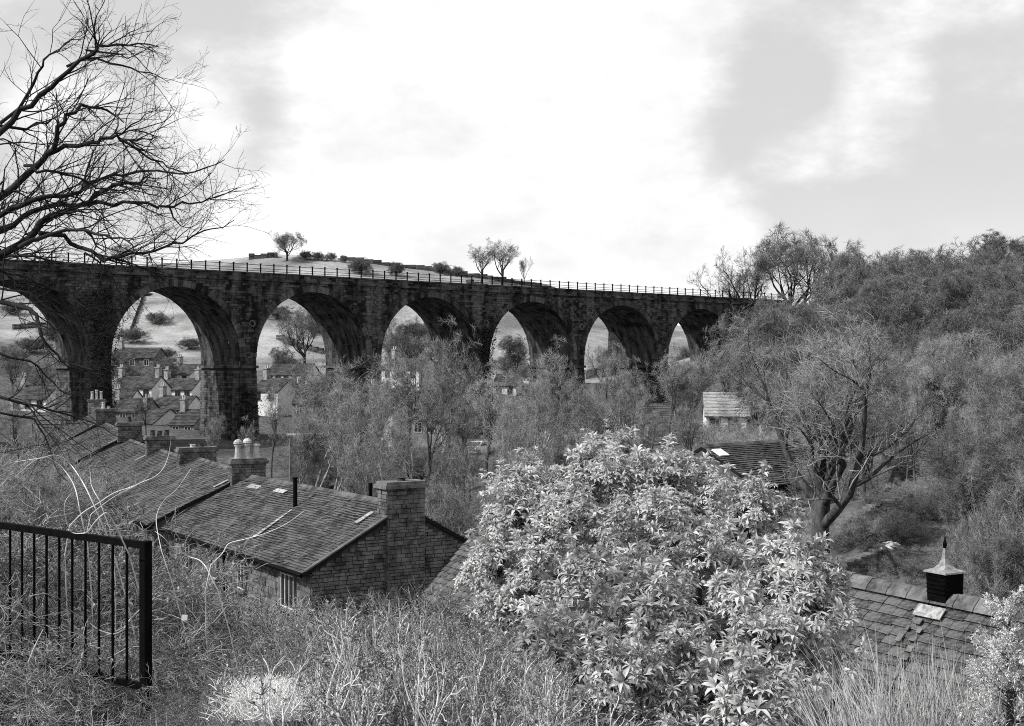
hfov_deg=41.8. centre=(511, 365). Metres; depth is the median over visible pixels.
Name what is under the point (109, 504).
bare bush
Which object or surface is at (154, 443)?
terraced house
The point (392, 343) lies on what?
woodland tree
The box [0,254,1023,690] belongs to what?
ground
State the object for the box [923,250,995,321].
woodland tree
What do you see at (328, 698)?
bare shrub
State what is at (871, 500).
bare bush
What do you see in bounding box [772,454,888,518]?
bare bush
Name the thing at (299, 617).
bare shrub
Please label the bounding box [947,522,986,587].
bare bush
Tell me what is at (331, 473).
bare bush
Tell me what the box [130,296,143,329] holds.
field wall
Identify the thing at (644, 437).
bare tree
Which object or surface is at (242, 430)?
bare tree
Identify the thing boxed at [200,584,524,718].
bare shrub
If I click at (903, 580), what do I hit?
bare bush
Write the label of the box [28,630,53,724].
bramble
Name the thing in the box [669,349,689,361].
hedge bush
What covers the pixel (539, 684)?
bare shrub
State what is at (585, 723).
bare shrub
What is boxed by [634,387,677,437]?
village house
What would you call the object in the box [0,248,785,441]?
viaduct
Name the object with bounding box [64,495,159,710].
bramble
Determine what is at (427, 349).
woodland tree
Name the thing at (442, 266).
hedge bush
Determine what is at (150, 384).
village house
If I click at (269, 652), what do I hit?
bare shrub
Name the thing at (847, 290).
woodland tree
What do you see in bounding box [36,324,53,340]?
hedge bush
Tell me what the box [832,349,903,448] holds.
bare tree
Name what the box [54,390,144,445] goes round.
terraced house
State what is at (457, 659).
bare shrub
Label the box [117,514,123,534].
window
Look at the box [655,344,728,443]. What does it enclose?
bare tree
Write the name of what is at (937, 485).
bare bush
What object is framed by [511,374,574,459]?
bare tree
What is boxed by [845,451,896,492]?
bare bush
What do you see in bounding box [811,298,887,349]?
woodland tree
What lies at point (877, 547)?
bare bush
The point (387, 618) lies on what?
bare shrub
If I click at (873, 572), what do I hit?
bare bush
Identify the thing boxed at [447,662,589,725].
bare shrub
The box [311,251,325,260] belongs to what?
hedge bush
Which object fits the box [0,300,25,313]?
hedge bush
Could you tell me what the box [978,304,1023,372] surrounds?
woodland tree
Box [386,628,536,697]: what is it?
bare shrub
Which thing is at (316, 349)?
field wall
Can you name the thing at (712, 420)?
window
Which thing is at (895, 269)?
woodland tree
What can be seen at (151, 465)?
terraced house
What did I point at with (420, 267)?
field wall
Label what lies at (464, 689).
bare shrub
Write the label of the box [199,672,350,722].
straw tuft
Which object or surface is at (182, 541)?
window
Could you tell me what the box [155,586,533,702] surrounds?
bare shrub
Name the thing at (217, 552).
window
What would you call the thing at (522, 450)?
bare bush
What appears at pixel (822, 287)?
woodland tree
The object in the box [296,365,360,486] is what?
bare tree
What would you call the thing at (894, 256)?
woodland tree
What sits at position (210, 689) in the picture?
bare shrub
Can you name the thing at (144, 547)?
iron railing
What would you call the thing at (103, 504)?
bramble
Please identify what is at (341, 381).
bare tree
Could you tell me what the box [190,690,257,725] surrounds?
bare shrub
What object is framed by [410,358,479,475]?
bare tree
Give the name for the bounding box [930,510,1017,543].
bare bush
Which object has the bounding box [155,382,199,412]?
village house
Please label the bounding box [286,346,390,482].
bare tree
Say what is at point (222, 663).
bare shrub
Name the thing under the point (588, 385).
village house
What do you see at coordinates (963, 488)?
bare birch
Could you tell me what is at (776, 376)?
bare tree
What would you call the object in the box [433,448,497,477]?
bare bush
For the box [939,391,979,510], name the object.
bare birch
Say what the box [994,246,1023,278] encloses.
woodland tree
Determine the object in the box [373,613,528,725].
bare shrub
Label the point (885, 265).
woodland tree
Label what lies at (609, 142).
sky
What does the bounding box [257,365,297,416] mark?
village house
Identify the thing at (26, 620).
bramble thicket
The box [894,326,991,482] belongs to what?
bare birch
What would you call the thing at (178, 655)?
bramble thicket
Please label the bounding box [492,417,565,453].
village house
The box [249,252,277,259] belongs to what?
field wall
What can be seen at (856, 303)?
woodland tree
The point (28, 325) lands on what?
field wall
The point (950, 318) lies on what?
woodland tree
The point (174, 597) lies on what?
bramble
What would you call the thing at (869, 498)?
bare bush
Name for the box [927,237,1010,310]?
woodland tree
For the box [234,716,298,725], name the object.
bare shrub
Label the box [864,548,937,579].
bare bush
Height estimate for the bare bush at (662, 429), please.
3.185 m
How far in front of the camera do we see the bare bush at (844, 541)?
41.76 m
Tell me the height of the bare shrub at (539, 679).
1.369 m
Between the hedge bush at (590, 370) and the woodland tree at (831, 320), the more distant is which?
the hedge bush at (590, 370)
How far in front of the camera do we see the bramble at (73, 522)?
11.24 m
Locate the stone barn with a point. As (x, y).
(887, 607)
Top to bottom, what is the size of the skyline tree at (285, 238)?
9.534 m
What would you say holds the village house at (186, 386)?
on the ground at (174, 332)
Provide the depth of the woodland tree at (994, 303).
130.04 m
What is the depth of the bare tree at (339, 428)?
89.59 m
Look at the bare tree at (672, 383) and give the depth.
121.89 m
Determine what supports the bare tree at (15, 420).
on the ground at (174, 332)
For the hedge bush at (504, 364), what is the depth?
316.17 m
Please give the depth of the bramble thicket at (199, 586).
15.78 m
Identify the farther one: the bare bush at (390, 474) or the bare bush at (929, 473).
the bare bush at (390, 474)
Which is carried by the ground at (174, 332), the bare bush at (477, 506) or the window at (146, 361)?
the bare bush at (477, 506)
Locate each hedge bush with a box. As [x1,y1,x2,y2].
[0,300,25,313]
[9,335,54,354]
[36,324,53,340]
[115,326,152,343]
[144,310,174,325]
[162,346,181,359]
[175,337,199,349]
[268,304,293,318]
[273,356,301,362]
[297,250,312,259]
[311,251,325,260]
[324,251,336,260]
[337,255,347,262]
[347,257,373,275]
[385,262,405,274]
[404,322,425,335]
[430,261,451,274]
[449,265,462,275]
[491,353,528,373]
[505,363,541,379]
[584,366,603,376]
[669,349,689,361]
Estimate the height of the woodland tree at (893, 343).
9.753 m
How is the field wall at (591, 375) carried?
on the ground at (174, 332)
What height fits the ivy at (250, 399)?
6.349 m
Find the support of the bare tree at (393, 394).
on the ground at (174, 332)
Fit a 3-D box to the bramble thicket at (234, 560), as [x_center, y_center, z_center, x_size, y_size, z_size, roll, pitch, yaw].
[-5.480,3.314,17.329,7.243,3.328,4.854,0,0,-21]
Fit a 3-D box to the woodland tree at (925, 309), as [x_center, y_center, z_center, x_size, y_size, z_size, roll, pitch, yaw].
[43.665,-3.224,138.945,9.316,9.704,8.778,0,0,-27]
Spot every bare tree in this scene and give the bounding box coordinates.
[0,383,37,474]
[0,386,19,441]
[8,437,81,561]
[20,403,70,479]
[133,389,154,435]
[203,410,226,462]
[237,416,263,456]
[257,374,291,477]
[274,395,328,484]
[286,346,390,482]
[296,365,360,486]
[297,376,382,493]
[313,398,380,490]
[327,376,387,490]
[335,414,401,496]
[341,366,413,480]
[358,399,425,479]
[366,353,428,472]
[374,333,440,477]
[401,365,467,506]
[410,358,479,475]
[419,314,489,466]
[423,461,486,539]
[424,418,485,525]
[440,376,489,500]
[464,361,522,488]
[470,389,541,474]
[488,427,556,503]
[498,362,558,465]
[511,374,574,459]
[526,335,585,461]
[528,404,599,502]
[557,372,611,440]
[561,416,632,476]
[589,374,651,461]
[595,339,638,435]
[612,357,660,452]
[623,393,669,460]
[651,342,698,446]
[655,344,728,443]
[665,390,714,450]
[706,340,752,391]
[714,338,753,391]
[741,363,801,437]
[752,350,816,438]
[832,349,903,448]
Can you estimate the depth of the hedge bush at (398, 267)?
400.93 m
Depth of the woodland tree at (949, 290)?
159.66 m
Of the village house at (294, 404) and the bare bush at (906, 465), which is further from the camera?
the village house at (294, 404)
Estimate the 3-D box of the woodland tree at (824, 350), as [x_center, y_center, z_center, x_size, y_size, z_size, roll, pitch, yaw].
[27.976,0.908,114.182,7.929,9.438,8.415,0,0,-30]
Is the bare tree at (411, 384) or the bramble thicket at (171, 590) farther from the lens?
the bare tree at (411, 384)
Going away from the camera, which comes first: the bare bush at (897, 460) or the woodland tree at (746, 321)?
the bare bush at (897, 460)
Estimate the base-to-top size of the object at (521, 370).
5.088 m
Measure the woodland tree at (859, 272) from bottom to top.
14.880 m
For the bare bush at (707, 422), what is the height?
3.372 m
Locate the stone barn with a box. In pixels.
[417,504,1023,725]
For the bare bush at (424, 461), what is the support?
on the ground at (174, 332)
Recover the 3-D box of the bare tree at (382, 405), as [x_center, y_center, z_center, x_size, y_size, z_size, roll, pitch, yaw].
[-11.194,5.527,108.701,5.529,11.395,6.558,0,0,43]
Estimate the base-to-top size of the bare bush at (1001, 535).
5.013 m
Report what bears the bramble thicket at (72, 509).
on the ground at (174, 332)
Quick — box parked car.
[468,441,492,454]
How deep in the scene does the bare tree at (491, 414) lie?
111.92 m
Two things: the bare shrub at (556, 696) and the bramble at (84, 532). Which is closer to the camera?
the bare shrub at (556, 696)
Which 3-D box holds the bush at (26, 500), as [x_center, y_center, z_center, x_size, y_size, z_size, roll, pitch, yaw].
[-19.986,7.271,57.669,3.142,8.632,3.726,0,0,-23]
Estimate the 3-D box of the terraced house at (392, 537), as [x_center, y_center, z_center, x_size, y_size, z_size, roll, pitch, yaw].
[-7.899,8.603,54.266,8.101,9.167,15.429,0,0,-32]
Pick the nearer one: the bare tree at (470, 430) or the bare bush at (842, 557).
the bare bush at (842, 557)
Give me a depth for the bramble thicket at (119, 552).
12.99 m
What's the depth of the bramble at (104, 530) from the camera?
10.66 m
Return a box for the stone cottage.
[663,438,816,533]
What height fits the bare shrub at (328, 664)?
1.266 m
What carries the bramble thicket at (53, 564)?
on the ground at (174, 332)
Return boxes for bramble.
[16,455,138,655]
[17,456,93,658]
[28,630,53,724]
[29,646,235,683]
[30,592,191,693]
[64,433,171,722]
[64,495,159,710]
[73,626,124,725]
[87,475,148,712]
[90,477,115,721]
[155,531,239,676]
[156,469,190,650]
[205,511,303,665]
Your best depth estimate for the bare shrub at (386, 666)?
8.31 m
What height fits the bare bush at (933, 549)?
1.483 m
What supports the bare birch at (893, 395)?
on the ground at (174, 332)
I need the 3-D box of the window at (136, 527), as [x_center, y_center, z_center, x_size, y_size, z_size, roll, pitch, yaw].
[-17.848,7.925,63.575,0.200,1.360,1.038,0,0,-24]
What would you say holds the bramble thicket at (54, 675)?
on the ground at (174, 332)
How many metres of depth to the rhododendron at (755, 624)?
14.43 m
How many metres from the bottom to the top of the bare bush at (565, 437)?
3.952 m
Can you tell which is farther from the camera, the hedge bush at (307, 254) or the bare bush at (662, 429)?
the hedge bush at (307, 254)
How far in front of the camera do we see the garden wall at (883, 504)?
43.21 m
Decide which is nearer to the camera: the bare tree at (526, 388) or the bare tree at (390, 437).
the bare tree at (390, 437)
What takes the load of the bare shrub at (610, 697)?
on the ground at (174, 332)
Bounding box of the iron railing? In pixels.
[0,521,151,725]
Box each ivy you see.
[74,287,133,417]
[237,388,263,435]
[470,327,499,425]
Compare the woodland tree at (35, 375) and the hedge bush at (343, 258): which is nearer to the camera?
the woodland tree at (35, 375)
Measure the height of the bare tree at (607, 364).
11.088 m
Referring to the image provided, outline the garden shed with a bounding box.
[286,433,330,488]
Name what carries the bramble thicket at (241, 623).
on the ground at (174, 332)
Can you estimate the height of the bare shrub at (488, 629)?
2.480 m
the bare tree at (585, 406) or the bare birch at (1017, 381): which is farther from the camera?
the bare tree at (585, 406)
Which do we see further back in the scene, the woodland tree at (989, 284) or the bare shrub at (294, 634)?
the woodland tree at (989, 284)
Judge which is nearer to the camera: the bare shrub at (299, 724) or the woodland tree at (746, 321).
the bare shrub at (299, 724)
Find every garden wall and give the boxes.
[834,493,912,541]
[838,546,903,575]
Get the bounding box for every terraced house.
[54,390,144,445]
[55,416,144,486]
[65,430,175,531]
[90,443,218,559]
[114,438,268,589]
[158,474,466,652]
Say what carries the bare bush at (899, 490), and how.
on the ground at (174, 332)
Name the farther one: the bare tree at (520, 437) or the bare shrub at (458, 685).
the bare tree at (520, 437)
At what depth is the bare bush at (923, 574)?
37.14 m
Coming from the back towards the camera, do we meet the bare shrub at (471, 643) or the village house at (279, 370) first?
the village house at (279, 370)
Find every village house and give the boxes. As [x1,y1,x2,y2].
[10,373,55,411]
[111,337,168,379]
[112,377,142,398]
[112,384,159,416]
[117,364,171,399]
[131,394,176,425]
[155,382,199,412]
[163,366,200,396]
[168,395,199,429]
[172,354,200,377]
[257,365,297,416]
[270,363,321,383]
[291,377,324,424]
[364,379,412,446]
[381,346,434,390]
[412,389,457,447]
[492,374,522,394]
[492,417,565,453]
[557,412,594,437]
[585,383,611,391]
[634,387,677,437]
[701,391,762,444]
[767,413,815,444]
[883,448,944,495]
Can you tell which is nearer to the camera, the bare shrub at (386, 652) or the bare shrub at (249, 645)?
the bare shrub at (386, 652)
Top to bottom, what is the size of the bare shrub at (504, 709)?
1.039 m
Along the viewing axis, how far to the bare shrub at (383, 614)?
13.47 m
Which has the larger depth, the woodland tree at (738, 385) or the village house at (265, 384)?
the village house at (265, 384)
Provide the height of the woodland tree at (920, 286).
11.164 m
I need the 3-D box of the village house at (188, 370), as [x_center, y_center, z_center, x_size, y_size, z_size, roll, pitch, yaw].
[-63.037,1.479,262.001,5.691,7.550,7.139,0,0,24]
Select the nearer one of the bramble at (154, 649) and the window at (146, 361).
the bramble at (154, 649)
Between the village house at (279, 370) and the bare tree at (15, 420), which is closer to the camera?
the bare tree at (15, 420)
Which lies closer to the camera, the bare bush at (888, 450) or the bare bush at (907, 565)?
the bare bush at (907, 565)
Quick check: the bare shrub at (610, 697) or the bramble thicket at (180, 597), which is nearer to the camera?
the bare shrub at (610, 697)
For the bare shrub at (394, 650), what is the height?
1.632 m
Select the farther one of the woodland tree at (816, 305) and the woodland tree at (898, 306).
the woodland tree at (816, 305)
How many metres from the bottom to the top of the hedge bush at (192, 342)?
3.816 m
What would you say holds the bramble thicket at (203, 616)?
on the ground at (174, 332)
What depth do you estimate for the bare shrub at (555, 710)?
8.86 m
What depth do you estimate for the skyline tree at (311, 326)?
298.80 m
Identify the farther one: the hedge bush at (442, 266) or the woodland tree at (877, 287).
the hedge bush at (442, 266)
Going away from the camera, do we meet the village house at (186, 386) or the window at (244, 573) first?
the window at (244, 573)
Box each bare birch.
[817,365,905,498]
[868,339,940,491]
[890,332,1023,483]
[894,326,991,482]
[922,399,994,541]
[923,323,1023,425]
[930,392,1023,545]
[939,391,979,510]
[952,406,1023,540]
[963,342,1023,446]
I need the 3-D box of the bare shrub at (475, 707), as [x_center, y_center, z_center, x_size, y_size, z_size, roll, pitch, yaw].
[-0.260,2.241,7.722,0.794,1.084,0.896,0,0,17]
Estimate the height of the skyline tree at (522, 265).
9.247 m
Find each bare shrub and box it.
[106,619,264,701]
[110,654,291,725]
[111,616,306,696]
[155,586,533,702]
[177,659,260,722]
[181,589,451,713]
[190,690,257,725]
[193,653,365,721]
[196,649,263,693]
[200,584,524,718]
[201,618,363,722]
[208,610,399,725]
[218,578,492,667]
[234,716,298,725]
[238,631,380,691]
[239,620,384,725]
[251,648,353,725]
[252,598,412,674]
[258,701,372,725]
[265,599,438,725]
[265,661,370,725]
[268,655,373,724]
[270,651,402,725]
[288,592,507,668]
[302,618,433,725]
[305,597,467,725]
[314,602,482,725]
[318,607,472,725]
[321,621,481,725]
[322,636,470,725]
[329,587,518,680]
[336,583,578,702]
[346,630,493,725]
[354,674,552,725]
[355,595,518,725]
[362,642,545,723]
[370,608,562,719]
[371,623,509,722]
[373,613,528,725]
[384,688,477,725]
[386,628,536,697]
[398,645,511,725]
[412,626,503,686]
[419,656,529,725]
[431,641,579,725]
[441,671,520,725]
[443,667,599,725]
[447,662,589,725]
[454,643,595,725]
[458,665,558,725]
[460,670,555,725]
[475,648,586,725]
[482,644,654,725]
[487,676,584,725]
[499,652,633,725]
[520,710,604,725]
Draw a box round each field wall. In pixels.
[12,322,48,329]
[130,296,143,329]
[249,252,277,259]
[276,335,324,354]
[340,256,554,287]
[466,279,480,283]
[586,372,613,378]
[608,332,611,355]
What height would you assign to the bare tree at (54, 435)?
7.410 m
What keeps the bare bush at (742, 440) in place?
on the ground at (174, 332)
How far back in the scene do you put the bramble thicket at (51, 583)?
11.79 m
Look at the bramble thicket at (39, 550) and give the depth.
12.53 m
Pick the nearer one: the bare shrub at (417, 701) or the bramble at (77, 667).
the bare shrub at (417, 701)
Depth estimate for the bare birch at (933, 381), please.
43.39 m
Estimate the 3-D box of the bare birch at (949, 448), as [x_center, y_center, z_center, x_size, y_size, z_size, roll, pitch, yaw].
[12.870,3.283,37.885,2.290,4.823,2.413,0,0,-28]
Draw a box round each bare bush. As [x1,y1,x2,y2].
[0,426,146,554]
[0,433,146,568]
[265,444,338,477]
[306,453,387,488]
[334,461,416,497]
[381,437,465,480]
[421,436,485,459]
[425,488,492,538]
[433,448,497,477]
[462,492,498,514]
[486,419,573,466]
[528,424,583,450]
[635,416,687,443]
[663,416,702,433]
[667,417,784,450]
[677,417,750,445]
[702,418,759,444]
[703,422,814,445]
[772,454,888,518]
[780,480,838,512]
[784,425,882,444]
[793,435,935,503]
[829,524,873,551]
[831,506,907,543]
[831,553,848,560]
[834,452,889,502]
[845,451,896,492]
[846,507,912,539]
[850,486,896,513]
[851,508,936,544]
[855,441,950,499]
[856,492,888,505]
[857,536,913,557]
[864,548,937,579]
[866,571,898,581]
[879,475,941,498]
[881,439,951,483]
[890,487,956,518]
[890,571,926,586]
[903,474,983,510]
[906,557,936,584]
[909,433,1022,486]
[912,533,991,568]
[914,496,971,525]
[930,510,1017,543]
[936,497,1018,600]
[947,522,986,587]
[949,482,1023,604]
[960,464,1023,605]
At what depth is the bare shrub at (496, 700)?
8.80 m
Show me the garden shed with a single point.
(292, 463)
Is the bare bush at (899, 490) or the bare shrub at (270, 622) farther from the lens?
the bare bush at (899, 490)
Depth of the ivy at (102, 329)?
156.18 m
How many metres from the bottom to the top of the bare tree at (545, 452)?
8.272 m
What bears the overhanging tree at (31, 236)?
on the ground at (174, 332)
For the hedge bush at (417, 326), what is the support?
on the ground at (174, 332)
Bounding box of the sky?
[0,0,1023,325]
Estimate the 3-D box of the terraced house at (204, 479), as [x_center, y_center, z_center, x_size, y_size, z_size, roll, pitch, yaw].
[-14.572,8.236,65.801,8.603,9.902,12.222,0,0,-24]
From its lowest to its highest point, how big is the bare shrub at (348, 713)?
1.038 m
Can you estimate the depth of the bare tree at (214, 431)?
138.96 m
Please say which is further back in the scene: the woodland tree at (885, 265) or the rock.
the woodland tree at (885, 265)
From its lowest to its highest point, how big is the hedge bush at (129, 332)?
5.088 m
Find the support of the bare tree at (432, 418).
on the ground at (174, 332)
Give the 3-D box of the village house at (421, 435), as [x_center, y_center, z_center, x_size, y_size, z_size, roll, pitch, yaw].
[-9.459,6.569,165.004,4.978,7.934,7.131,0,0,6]
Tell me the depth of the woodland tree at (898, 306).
128.48 m
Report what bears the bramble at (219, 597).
on the ground at (174, 332)
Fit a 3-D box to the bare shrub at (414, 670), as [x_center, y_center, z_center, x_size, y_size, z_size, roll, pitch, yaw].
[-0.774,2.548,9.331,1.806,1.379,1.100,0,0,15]
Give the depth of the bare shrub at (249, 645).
13.35 m
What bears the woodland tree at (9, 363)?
on the ground at (174, 332)
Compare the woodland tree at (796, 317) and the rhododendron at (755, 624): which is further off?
the woodland tree at (796, 317)
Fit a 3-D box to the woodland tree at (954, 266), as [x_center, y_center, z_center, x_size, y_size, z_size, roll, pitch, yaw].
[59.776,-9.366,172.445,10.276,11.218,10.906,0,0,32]
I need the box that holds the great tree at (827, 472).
[719,303,942,553]
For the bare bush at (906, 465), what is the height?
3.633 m
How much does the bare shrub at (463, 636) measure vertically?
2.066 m
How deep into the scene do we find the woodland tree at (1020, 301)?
132.63 m
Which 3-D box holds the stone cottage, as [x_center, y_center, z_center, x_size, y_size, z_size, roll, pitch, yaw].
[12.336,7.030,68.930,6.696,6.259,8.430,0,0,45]
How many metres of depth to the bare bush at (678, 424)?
134.14 m
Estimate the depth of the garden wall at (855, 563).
37.96 m
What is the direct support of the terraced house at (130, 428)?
on the ground at (174, 332)
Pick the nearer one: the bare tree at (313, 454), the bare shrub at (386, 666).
the bare shrub at (386, 666)
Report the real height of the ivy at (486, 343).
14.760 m
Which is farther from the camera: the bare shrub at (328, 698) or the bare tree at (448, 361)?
the bare tree at (448, 361)
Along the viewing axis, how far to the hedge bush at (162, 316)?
343.90 m
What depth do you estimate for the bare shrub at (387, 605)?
12.90 m
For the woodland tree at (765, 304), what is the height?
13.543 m
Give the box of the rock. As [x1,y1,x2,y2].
[880,541,900,549]
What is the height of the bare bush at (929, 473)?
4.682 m
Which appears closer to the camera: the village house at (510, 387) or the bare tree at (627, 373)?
the bare tree at (627, 373)
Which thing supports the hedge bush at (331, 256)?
on the ground at (174, 332)
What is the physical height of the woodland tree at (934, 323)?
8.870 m
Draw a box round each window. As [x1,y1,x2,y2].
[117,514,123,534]
[124,518,130,538]
[133,522,138,548]
[142,527,149,539]
[143,390,148,396]
[144,359,148,365]
[180,538,191,570]
[206,547,218,581]
[233,557,246,593]
[276,571,296,614]
[414,422,421,431]
[709,418,720,428]
[728,418,739,427]
[746,418,757,432]
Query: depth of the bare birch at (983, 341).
47.67 m
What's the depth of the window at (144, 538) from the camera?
60.62 m
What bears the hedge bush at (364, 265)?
on the ground at (174, 332)
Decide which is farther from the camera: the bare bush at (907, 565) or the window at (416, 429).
the window at (416, 429)
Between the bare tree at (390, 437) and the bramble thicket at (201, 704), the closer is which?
the bramble thicket at (201, 704)
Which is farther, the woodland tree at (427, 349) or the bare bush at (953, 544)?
the woodland tree at (427, 349)
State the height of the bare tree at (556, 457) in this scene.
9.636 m
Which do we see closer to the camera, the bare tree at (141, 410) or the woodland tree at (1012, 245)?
the bare tree at (141, 410)
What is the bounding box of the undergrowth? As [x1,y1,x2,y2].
[0,680,206,725]
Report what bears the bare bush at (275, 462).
on the ground at (174, 332)
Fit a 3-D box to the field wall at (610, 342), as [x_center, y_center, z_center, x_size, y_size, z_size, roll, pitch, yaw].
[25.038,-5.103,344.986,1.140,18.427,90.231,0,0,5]
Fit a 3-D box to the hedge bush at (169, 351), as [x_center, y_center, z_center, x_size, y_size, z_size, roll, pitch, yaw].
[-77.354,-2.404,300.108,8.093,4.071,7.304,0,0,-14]
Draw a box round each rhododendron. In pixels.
[453,418,814,725]
[503,517,871,725]
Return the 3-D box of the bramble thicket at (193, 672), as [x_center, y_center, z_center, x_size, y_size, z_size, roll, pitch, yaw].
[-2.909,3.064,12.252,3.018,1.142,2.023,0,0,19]
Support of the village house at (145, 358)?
on the ground at (174, 332)
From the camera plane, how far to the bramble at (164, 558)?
11.82 m
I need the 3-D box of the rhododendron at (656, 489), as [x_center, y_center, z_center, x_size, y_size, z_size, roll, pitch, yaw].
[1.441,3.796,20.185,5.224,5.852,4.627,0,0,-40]
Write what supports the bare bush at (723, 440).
on the ground at (174, 332)
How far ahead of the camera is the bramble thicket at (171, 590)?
15.94 m
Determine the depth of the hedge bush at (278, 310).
351.01 m
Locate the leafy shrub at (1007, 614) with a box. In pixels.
[947,585,1023,725]
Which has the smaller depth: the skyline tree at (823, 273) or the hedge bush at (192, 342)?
the skyline tree at (823, 273)
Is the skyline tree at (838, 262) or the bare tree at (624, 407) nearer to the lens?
the bare tree at (624, 407)
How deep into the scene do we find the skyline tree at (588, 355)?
236.00 m
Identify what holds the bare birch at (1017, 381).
on the ground at (174, 332)
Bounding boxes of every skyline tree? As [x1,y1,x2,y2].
[109,243,136,264]
[272,232,307,260]
[272,305,319,362]
[383,316,430,357]
[467,244,497,275]
[486,237,519,284]
[518,256,533,284]
[585,343,609,389]
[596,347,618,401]
[687,263,759,297]
[713,246,776,298]
[750,219,842,315]
[785,249,850,305]
[818,237,888,291]
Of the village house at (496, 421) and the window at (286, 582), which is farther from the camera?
the village house at (496, 421)
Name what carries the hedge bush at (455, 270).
on the ground at (174, 332)
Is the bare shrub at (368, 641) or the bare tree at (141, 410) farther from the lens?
the bare tree at (141, 410)
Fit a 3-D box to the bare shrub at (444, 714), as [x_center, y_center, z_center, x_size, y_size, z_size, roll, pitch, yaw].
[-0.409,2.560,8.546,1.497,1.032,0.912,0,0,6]
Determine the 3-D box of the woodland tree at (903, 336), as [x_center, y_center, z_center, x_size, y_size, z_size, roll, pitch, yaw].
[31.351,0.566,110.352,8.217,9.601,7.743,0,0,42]
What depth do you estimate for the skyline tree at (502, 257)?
405.97 m
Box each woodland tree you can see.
[0,343,30,394]
[21,358,56,384]
[111,349,143,379]
[152,355,183,377]
[269,346,292,364]
[381,331,422,363]
[415,333,433,360]
[496,334,529,373]
[678,346,688,355]
[700,303,774,363]
[712,335,799,440]
[720,298,813,349]
[722,330,816,411]
[723,311,794,369]
[742,303,830,380]
[747,289,817,331]
[772,324,853,410]
[782,301,834,341]
[789,322,881,392]
[795,291,863,326]
[801,303,852,357]
[808,269,868,306]
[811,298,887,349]
[827,276,889,324]
[832,257,893,304]
[832,292,917,351]
[834,254,916,293]
[842,315,932,406]
[851,274,923,324]
[853,253,944,314]
[854,313,947,428]
[864,286,944,343]
[873,269,950,325]
[880,247,922,270]
[882,244,948,274]
[900,254,958,324]
[903,292,966,346]
[909,312,974,358]
[912,246,980,274]
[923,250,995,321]
[924,269,973,320]
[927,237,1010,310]
[931,303,1015,375]
[933,287,1019,354]
[934,249,1002,320]
[947,264,998,316]
[962,286,1019,366]
[967,260,1023,308]
[969,228,1018,264]
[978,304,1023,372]
[993,250,1023,294]
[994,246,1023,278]
[995,284,1023,321]
[996,236,1023,269]
[1010,256,1023,295]
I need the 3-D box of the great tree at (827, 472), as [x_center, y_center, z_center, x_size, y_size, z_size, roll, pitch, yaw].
[9.522,2.248,38.675,5.991,8.168,7.538,0,0,-8]
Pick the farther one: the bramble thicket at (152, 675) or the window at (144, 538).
the window at (144, 538)
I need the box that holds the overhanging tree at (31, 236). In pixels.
[0,0,280,498]
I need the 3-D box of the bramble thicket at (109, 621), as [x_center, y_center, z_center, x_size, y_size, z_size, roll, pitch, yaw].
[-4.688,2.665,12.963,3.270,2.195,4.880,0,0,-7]
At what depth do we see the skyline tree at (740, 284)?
245.53 m
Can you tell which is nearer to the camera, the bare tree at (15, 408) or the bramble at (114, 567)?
the bramble at (114, 567)
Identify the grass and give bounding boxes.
[0,702,166,725]
[748,618,1022,725]
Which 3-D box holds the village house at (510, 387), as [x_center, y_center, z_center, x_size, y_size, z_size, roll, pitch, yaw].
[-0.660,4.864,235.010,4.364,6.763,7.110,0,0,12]
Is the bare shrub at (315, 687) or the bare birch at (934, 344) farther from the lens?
the bare birch at (934, 344)
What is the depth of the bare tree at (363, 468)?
84.38 m
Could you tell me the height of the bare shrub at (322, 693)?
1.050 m
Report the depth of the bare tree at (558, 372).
125.87 m
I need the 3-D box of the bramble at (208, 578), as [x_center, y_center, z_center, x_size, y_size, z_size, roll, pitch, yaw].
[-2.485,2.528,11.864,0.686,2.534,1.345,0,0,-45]
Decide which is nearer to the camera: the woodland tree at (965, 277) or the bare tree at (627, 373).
the bare tree at (627, 373)
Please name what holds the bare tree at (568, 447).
on the ground at (174, 332)
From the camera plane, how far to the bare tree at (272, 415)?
120.00 m
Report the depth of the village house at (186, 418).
184.07 m
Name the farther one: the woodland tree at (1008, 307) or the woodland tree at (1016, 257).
the woodland tree at (1016, 257)
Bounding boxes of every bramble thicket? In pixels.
[0,486,192,720]
[0,496,312,721]
[0,510,165,719]
[0,511,247,724]
[0,515,224,723]
[0,526,233,724]
[0,527,192,725]
[0,535,288,725]
[0,539,161,725]
[0,549,270,725]
[0,591,270,725]
[0,594,244,725]
[0,617,255,725]
[0,617,283,725]
[1,512,261,707]
[1,556,248,723]
[3,494,240,723]
[3,551,268,724]
[4,496,330,645]
[8,585,302,725]
[42,533,224,700]
[47,633,289,725]
[51,639,229,725]
[61,584,325,724]
[61,615,276,725]
[122,672,258,725]
[154,683,224,724]
[171,691,285,725]
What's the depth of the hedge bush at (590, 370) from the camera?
321.20 m
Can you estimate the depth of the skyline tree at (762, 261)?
230.28 m
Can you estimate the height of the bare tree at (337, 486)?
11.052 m
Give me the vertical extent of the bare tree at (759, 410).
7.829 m

